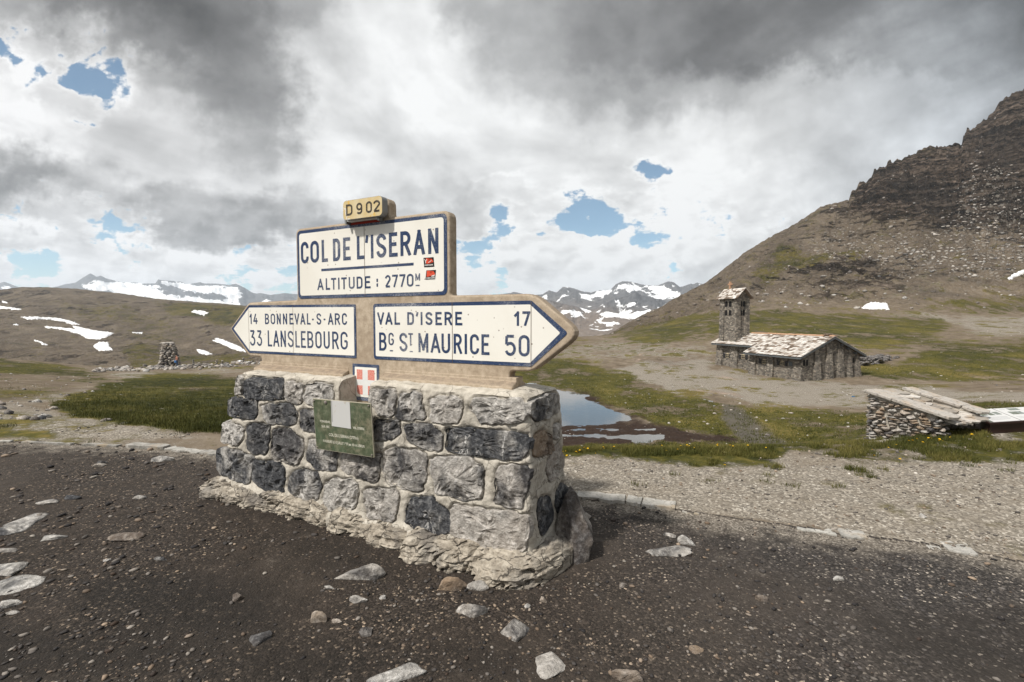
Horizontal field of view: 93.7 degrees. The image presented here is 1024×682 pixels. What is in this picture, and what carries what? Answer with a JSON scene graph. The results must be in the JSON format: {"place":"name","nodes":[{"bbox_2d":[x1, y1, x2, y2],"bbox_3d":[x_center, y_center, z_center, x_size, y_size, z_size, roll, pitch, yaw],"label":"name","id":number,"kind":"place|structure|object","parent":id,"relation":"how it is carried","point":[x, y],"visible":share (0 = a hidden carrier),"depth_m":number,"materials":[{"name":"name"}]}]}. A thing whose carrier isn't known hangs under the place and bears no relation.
{"place":"outdoors","nodes":[
{"label":"outdoors","id":0,"kind":"place"},
{"bbox_2d":[0,287,261,365],"bbox_3d":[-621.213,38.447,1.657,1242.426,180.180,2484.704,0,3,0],"label":"hill","id":1,"kind":"structure","parent":0,"point":[181,325],"depth_m":518.72,"materials":[{"name":"brown soil"}]},
{"bbox_2d":[0,306,20,309],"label":"snow patch","id":2,"kind":"object","parent":1,"relation":"on","point":[4,307],"visible":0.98,"depth_m":608.70,"materials":[{"name":"white snow"}]},
{"bbox_2d":[23,316,79,324],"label":"snow patch","id":3,"kind":"object","parent":1,"relation":"on","point":[54,319],"visible":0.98,"depth_m":552.34,"materials":[{"name":"white snow"}]},
{"bbox_2d":[44,326,112,339],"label":"snow patch","id":4,"kind":"object","parent":1,"relation":"on","point":[89,333],"visible":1,"depth_m":481.95,"materials":[{"name":"white snow"}]},
{"bbox_2d":[94,342,112,350],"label":"snow patch","id":5,"kind":"object","parent":1,"relation":"on","point":[102,346],"visible":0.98,"depth_m":373.82,"materials":[{"name":"white snow"}]},
{"bbox_2d":[92,361,259,371],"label":"rubble","id":6,"kind":"object","parent":1,"relation":"on","point":[160,367],"visible":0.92,"depth_m":58.29,"materials":[{"name":"stone"}]},
{"bbox_2d":[192,310,208,315],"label":"snow patch","id":7,"kind":"object","parent":1,"relation":"on","point":[200,312],"visible":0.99,"depth_m":656.53,"materials":[{"name":"white snow"}]},
{"bbox_2d":[197,349,210,354],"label":"snow patch","id":8,"kind":"object","parent":1,"relation":"on","point":[203,352],"visible":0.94,"depth_m":354.41,"materials":[{"name":"white snow"}]},
{"bbox_2d":[213,338,245,351],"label":"snow patch","id":9,"kind":"object","parent":1,"relation":"on","point":[229,344],"visible":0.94,"depth_m":408.19,"materials":[{"name":"white snow"}]},
{"bbox_2d":[0,273,297,305],"bbox_3d":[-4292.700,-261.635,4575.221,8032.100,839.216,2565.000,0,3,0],"label":"mountains","id":10,"kind":"structure","parent":0,"point":[234,294],"depth_m":4706.30,"materials":[{"name":"white snow"}]},
{"bbox_2d":[0,440,1023,681],"bbox_3d":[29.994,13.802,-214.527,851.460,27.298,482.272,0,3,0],"label":"road","id":11,"kind":"structure","parent":0,"point":[956,634],"depth_m":2.55,"materials":[{"name":"black gravel"}]},
{"bbox_2d":[0,548,18,552],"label":"loose stone","id":12,"kind":"object","parent":11,"relation":"on","point":[3,550],"visible":0.89,"depth_m":3.06,"materials":[{"name":"grey stone"}]},
{"bbox_2d":[0,599,22,608],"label":"loose stone","id":13,"kind":"object","parent":11,"relation":"on","point":[5,604],"visible":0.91,"depth_m":2.50,"materials":[{"name":"grey stone"}]},
{"bbox_2d":[5,610,19,614],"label":"loose stone","id":14,"kind":"object","parent":11,"relation":"on","point":[11,612],"visible":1,"depth_m":2.43,"materials":[{"name":"grey stone"}]},
{"bbox_2d":[0,562,27,575],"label":"loose stone","id":15,"kind":"object","parent":11,"relation":"on","point":[9,569],"visible":0.89,"depth_m":2.84,"materials":[{"name":"grey stone"}]},
{"bbox_2d":[0,574,46,594],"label":"loose stone","id":16,"kind":"object","parent":11,"relation":"on","point":[18,583],"visible":0.98,"depth_m":2.71,"materials":[{"name":"grey stone"}]},
{"bbox_2d":[0,513,46,535],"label":"loose stone","id":17,"kind":"object","parent":11,"relation":"on","point":[20,525],"visible":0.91,"depth_m":3.46,"materials":[{"name":"grey stone"}]},
{"bbox_2d":[35,499,58,504],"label":"loose stone","id":18,"kind":"object","parent":11,"relation":"on","point":[49,501],"visible":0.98,"depth_m":3.88,"materials":[{"name":"grey stone"}]},
{"bbox_2d":[40,535,67,541],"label":"loose stone","id":19,"kind":"object","parent":11,"relation":"on","point":[49,537],"visible":0.93,"depth_m":3.25,"materials":[{"name":"grey stone"}]},
{"bbox_2d":[64,495,81,499],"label":"loose stone","id":20,"kind":"object","parent":11,"relation":"on","point":[71,497],"visible":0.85,"depth_m":3.98,"materials":[{"name":"grey stone"}]},
{"bbox_2d":[92,463,105,466],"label":"loose stone","id":21,"kind":"object","parent":11,"relation":"on","point":[99,465],"visible":0.79,"depth_m":4.87,"materials":[{"name":"grey stone"}]},
{"bbox_2d":[108,532,144,541],"bbox_3d":[-2.639,1.342,3.272,0.235,0.048,0.112,0,3,0],"label":"loose stone","id":22,"kind":"object","parent":11,"relation":"on","point":[126,536],"visible":0.95,"depth_m":3.26,"materials":[{"name":"brown stone"}]},
{"bbox_2d":[132,495,146,498],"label":"loose stone","id":23,"kind":"object","parent":11,"relation":"on","point":[140,497],"visible":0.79,"depth_m":3.98,"materials":[{"name":"grey stone"}]},
{"bbox_2d":[154,557,166,560],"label":"loose stone","id":24,"kind":"object","parent":11,"relation":"on","point":[159,558],"visible":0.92,"depth_m":2.97,"materials":[{"name":"grey stone"}]},
{"bbox_2d":[151,456,174,461],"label":"loose stone","id":25,"kind":"object","parent":11,"relation":"on","point":[161,458],"visible":0.7,"depth_m":5.07,"materials":[{"name":"grey stone"}]},
{"bbox_2d":[232,592,243,602],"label":"loose stone","id":26,"kind":"object","parent":11,"relation":"on","point":[237,597],"visible":0.86,"depth_m":2.56,"materials":[{"name":"stone"}]},
{"bbox_2d":[249,631,271,645],"bbox_3d":[-1.178,1.395,2.248,0.090,0.035,0.104,2,3,38],"label":"loose stone","id":27,"kind":"object","parent":11,"relation":"on","point":[257,639],"visible":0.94,"depth_m":2.24,"materials":[{"name":"grey stone"}]},
{"bbox_2d":[310,611,326,622],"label":"loose stone","id":28,"kind":"object","parent":11,"relation":"on","point":[318,616],"visible":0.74,"depth_m":2.38,"materials":[{"name":"beige stone"}]},
{"bbox_2d":[331,618,341,622],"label":"loose stone","id":29,"kind":"object","parent":11,"relation":"on","point":[336,620],"visible":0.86,"depth_m":2.38,"materials":[{"name":"beige stone"}]},
{"bbox_2d":[349,595,367,602],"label":"loose stone","id":30,"kind":"object","parent":11,"relation":"on","point":[355,599],"visible":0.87,"depth_m":2.54,"materials":[{"name":"grey stone"}]},
{"bbox_2d":[334,563,385,579],"bbox_3d":[-0.885,1.375,2.793,0.302,0.147,0.076,0,3,0],"label":"loose stone","id":31,"kind":"object","parent":11,"relation":"on","point":[372,571],"visible":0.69,"depth_m":2.77,"materials":[{"name":"grey stone"}]},
{"bbox_2d":[359,627,371,636],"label":"loose stone","id":32,"kind":"object","parent":11,"relation":"on","point":[365,631],"visible":0.91,"depth_m":2.27,"materials":[{"name":"grey stone"}]},
{"bbox_2d":[199,370,593,590],"bbox_3d":[-1.063,0.865,3.625,3.396,1.236,0.924,1,3,27],"label":"stone pedestal","id":33,"kind":"object","parent":11,"relation":"on","point":[449,479],"visible":0.91,"depth_m":3.11,"materials":[{"name":"grey stone"}]},
{"bbox_2d":[313,398,374,457],"bbox_3d":[-1.183,0.601,3.349,0.556,0.370,0.021,0,6,28],"label":"commemorative plaque","id":34,"kind":"object","parent":33,"relation":"attached to","point":[344,426],"visible":1,"depth_m":3.33,"materials":[{"name":"green metal"}]},
{"bbox_2d":[231,196,578,402],"bbox_3d":[-1.066,-0.278,3.554,3.247,1.495,0.216,1,3,27],"label":"direction sign","id":35,"kind":"object","parent":33,"relation":"on","point":[378,298],"visible":0.97,"depth_m":3.39,"materials":[{"name":"beige concrete"}]},
{"bbox_2d":[366,662,426,681],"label":"loose stone","id":36,"kind":"object","parent":11,"relation":"on","point":[409,670],"visible":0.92,"depth_m":2.00,"materials":[{"name":"grey stone"}]},
{"bbox_2d":[438,576,466,590],"bbox_3d":[-0.327,1.376,2.663,0.165,0.138,0.050,0,3,0],"label":"loose stone","id":37,"kind":"object","parent":11,"relation":"on","point":[449,583],"visible":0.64,"depth_m":2.64,"materials":[{"name":"brown stone"}]},
{"bbox_2d":[456,604,487,617],"bbox_3d":[-0.205,1.382,2.445,0.168,0.090,0.069,0,3,0],"label":"loose stone","id":38,"kind":"object","parent":11,"relation":"on","point":[472,610],"visible":0.65,"depth_m":2.44,"materials":[{"name":"grey stone"}]},
{"bbox_2d":[467,580,488,590],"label":"loose stone","id":39,"kind":"object","parent":11,"relation":"on","point":[479,585],"visible":0.82,"depth_m":2.65,"materials":[{"name":"grey stone"}]},
{"bbox_2d":[0,440,977,556],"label":"kerb","id":40,"kind":"structure","parent":11,"relation":"on","point":[649,503],"depth_m":3.89,"materials":[{"name":"concrete"}]},
{"bbox_2d":[501,619,528,641],"bbox_3d":[0.006,1.395,2.314,0.144,0.097,0.130,2,3,36],"label":"loose stone","id":41,"kind":"object","parent":11,"relation":"on","point":[515,630],"visible":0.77,"depth_m":2.28,"materials":[{"name":"grey stone"}]},
{"bbox_2d":[539,596,546,602],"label":"loose stone","id":42,"kind":"object","parent":11,"relation":"on","point":[542,598],"visible":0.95,"depth_m":2.56,"materials":[{"name":"beige stone"}]},
{"bbox_2d":[535,651,565,679],"bbox_3d":[0.161,1.398,2.065,0.145,0.047,0.137,-1,3,-24],"label":"loose stone","id":43,"kind":"object","parent":11,"relation":"on","point":[550,664],"visible":0.96,"depth_m":2.05,"materials":[{"name":"grey stone"}]},
{"bbox_2d":[619,583,627,587],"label":"loose stone","id":44,"kind":"object","parent":11,"relation":"on","point":[622,585],"visible":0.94,"depth_m":2.68,"materials":[{"name":"grey stone"}]},
{"bbox_2d":[611,669,643,681],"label":"loose stone","id":45,"kind":"object","parent":11,"relation":"on","point":[624,675],"visible":0.99,"depth_m":1.97,"materials":[{"name":"grey stone"}]},
{"bbox_2d":[646,545,691,556],"bbox_3d":[1.010,1.357,3.098,0.313,0.031,0.168,0,3,0],"label":"loose stone","id":46,"kind":"object","parent":11,"relation":"on","point":[676,550],"visible":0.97,"depth_m":3.08,"materials":[{"name":"grey stone"}]},
{"bbox_2d":[664,532,675,537],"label":"loose stone","id":47,"kind":"object","parent":11,"relation":"on","point":[671,535],"visible":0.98,"depth_m":3.31,"materials":[{"name":"grey stone"}]},
{"bbox_2d":[677,535,694,545],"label":"loose stone","id":48,"kind":"object","parent":11,"relation":"on","point":[683,540],"visible":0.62,"depth_m":3.20,"materials":[{"name":"grey stone"}]},
{"bbox_2d":[689,645,703,653],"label":"loose stone","id":49,"kind":"object","parent":11,"relation":"on","point":[694,649],"visible":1,"depth_m":2.16,"materials":[{"name":"beige stone"}]},
{"bbox_2d":[755,595,768,601],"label":"loose stone","id":50,"kind":"object","parent":11,"relation":"on","point":[762,598],"visible":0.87,"depth_m":2.54,"materials":[{"name":"beige stone"}]},
{"bbox_2d":[833,576,843,580],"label":"loose stone","id":51,"kind":"object","parent":11,"relation":"on","point":[836,578],"visible":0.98,"depth_m":2.75,"materials":[{"name":"grey stone"}]},
{"bbox_2d":[0,305,1023,458],"bbox_3d":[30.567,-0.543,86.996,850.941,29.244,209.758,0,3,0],"label":"ground","id":52,"kind":"structure","parent":0,"point":[686,337],"depth_m":66.04,"materials":[{"name":"green plant"}]},
{"bbox_2d":[0,362,212,420],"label":"rubble","id":53,"kind":"object","parent":52,"relation":"on","point":[27,417],"visible":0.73,"depth_m":8.31,"materials":[{"name":"stone"}]},
{"bbox_2d":[0,358,234,442],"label":"grass","id":54,"kind":"structure","parent":52,"relation":"on","point":[203,424],"depth_m":9.86,"materials":[{"name":"green plant"}]},
{"bbox_2d":[157,342,180,366],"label":"cairn tower","id":55,"kind":"structure","parent":52,"relation":"on","point":[168,352],"depth_m":61.83,"materials":[{"name":"stone"}]},
{"bbox_2d":[572,327,1023,444],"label":"rubble","id":56,"kind":"object","parent":52,"relation":"on","point":[815,389],"visible":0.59,"depth_m":55.69,"materials":[{"name":"stone"}]},
{"bbox_2d":[860,354,899,365],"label":"rubble","id":57,"kind":"object","parent":52,"relation":"on","point":[874,359],"visible":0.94,"depth_m":89.27,"materials":[{"name":"stone"}]},
{"bbox_2d":[0,313,1023,561],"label":"path","id":58,"kind":"structure","parent":0,"point":[604,473],"depth_m":4.51,"materials":[{"name":"beige gravel"}]},
{"bbox_2d":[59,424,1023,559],"bbox_3d":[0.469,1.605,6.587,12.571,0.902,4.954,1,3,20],"label":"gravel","id":59,"kind":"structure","parent":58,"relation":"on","point":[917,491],"depth_m":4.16,"materials":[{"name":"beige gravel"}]},
{"bbox_2d":[711,282,866,381],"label":"chapel","id":60,"kind":"structure","parent":58,"relation":"on","point":[804,357],"depth_m":80.33,"materials":[{"name":"grey stone"}]},
{"bbox_2d":[738,354,747,358],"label":"window","id":61,"kind":"structure","parent":60,"relation":"in","point":[743,356],"depth_m":88.49,"materials":[{"name":"grey glass"}]},
{"bbox_2d":[759,358,766,363],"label":"window","id":62,"kind":"structure","parent":60,"relation":"in","point":[764,361],"depth_m":81.46,"materials":[{"name":"grey glass"}]},
{"bbox_2d":[777,360,787,365],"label":"window","id":63,"kind":"structure","parent":60,"relation":"in","point":[782,362],"depth_m":77.81,"materials":[{"name":"grey glass"}]},
{"bbox_2d":[860,387,989,440],"bbox_3d":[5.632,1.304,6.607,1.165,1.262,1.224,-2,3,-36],"label":"stone hut","id":64,"kind":"object","parent":58,"relation":"on","point":[910,411],"visible":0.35,"depth_m":6.44,"materials":[{"name":"grey stone"}]},
{"bbox_2d":[975,407,1023,433],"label":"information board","id":65,"kind":"object","parent":58,"relation":"on","point":[1005,420],"visible":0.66,"depth_m":6.37,"materials":[{"name":"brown metal"}]},
{"bbox_2d":[0,0,1023,294],"label":"sky","id":66,"kind":"structure","parent":0,"point":[590,146],"materials":[{"name":"grey"}]},
{"bbox_2d":[506,281,701,309],"bbox_3d":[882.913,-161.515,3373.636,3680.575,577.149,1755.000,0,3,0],"label":"mountains","id":67,"kind":"structure","parent":0,"point":[668,291],"depth_m":3412.44,"materials":[{"name":"white snow"}]},
{"bbox_2d":[545,292,667,336],"bbox_3d":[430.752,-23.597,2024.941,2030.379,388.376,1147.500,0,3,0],"label":"mountains","id":68,"kind":"structure","parent":0,"point":[609,317],"depth_m":2029.48,"materials":[{"name":"white snow"}]},
{"bbox_2d":[525,383,715,442],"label":"water","id":69,"kind":"structure","parent":0,"point":[580,409],"depth_m":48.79,"materials":[{"name":"blue liquid"}]},
{"bbox_2d":[562,427,1023,478],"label":"grass","id":70,"kind":"structure","parent":0,"point":[947,454],"depth_m":5.57,"materials":[{"name":"green plant"}]},
{"bbox_2d":[605,89,1023,334],"bbox_3d":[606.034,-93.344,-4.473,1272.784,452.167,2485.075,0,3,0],"label":"mountain","id":71,"kind":"structure","parent":0,"point":[1001,137],"depth_m":300.58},
{"bbox_2d":[612,117,1023,333],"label":"rubble","id":72,"kind":"object","parent":71,"relation":"on","point":[905,297],"visible":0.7,"depth_m":272.72,"materials":[{"name":"stone"}]},
{"bbox_2d":[630,146,1023,321],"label":"rubble","id":73,"kind":"object","parent":71,"relation":"on","point":[934,234],"visible":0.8,"depth_m":286.36,"materials":[{"name":"stone"}]},
{"bbox_2d":[862,302,889,309],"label":"snow patch","id":74,"kind":"object","parent":71,"relation":"on","point":[875,305],"visible":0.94,"depth_m":191.31,"materials":[{"name":"white snow"}]},
{"bbox_2d":[1008,270,1023,279],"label":"snow patch","id":75,"kind":"object","parent":71,"relation":"on","point":[1018,273],"visible":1,"depth_m":224.96,"materials":[{"name":"white snow"}]},
{"bbox_2d":[631,456,1016,488],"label":"grass","id":76,"kind":"structure","parent":0,"point":[835,486],"depth_m":4.59,"materials":[{"name":"green plant"}]}
]}

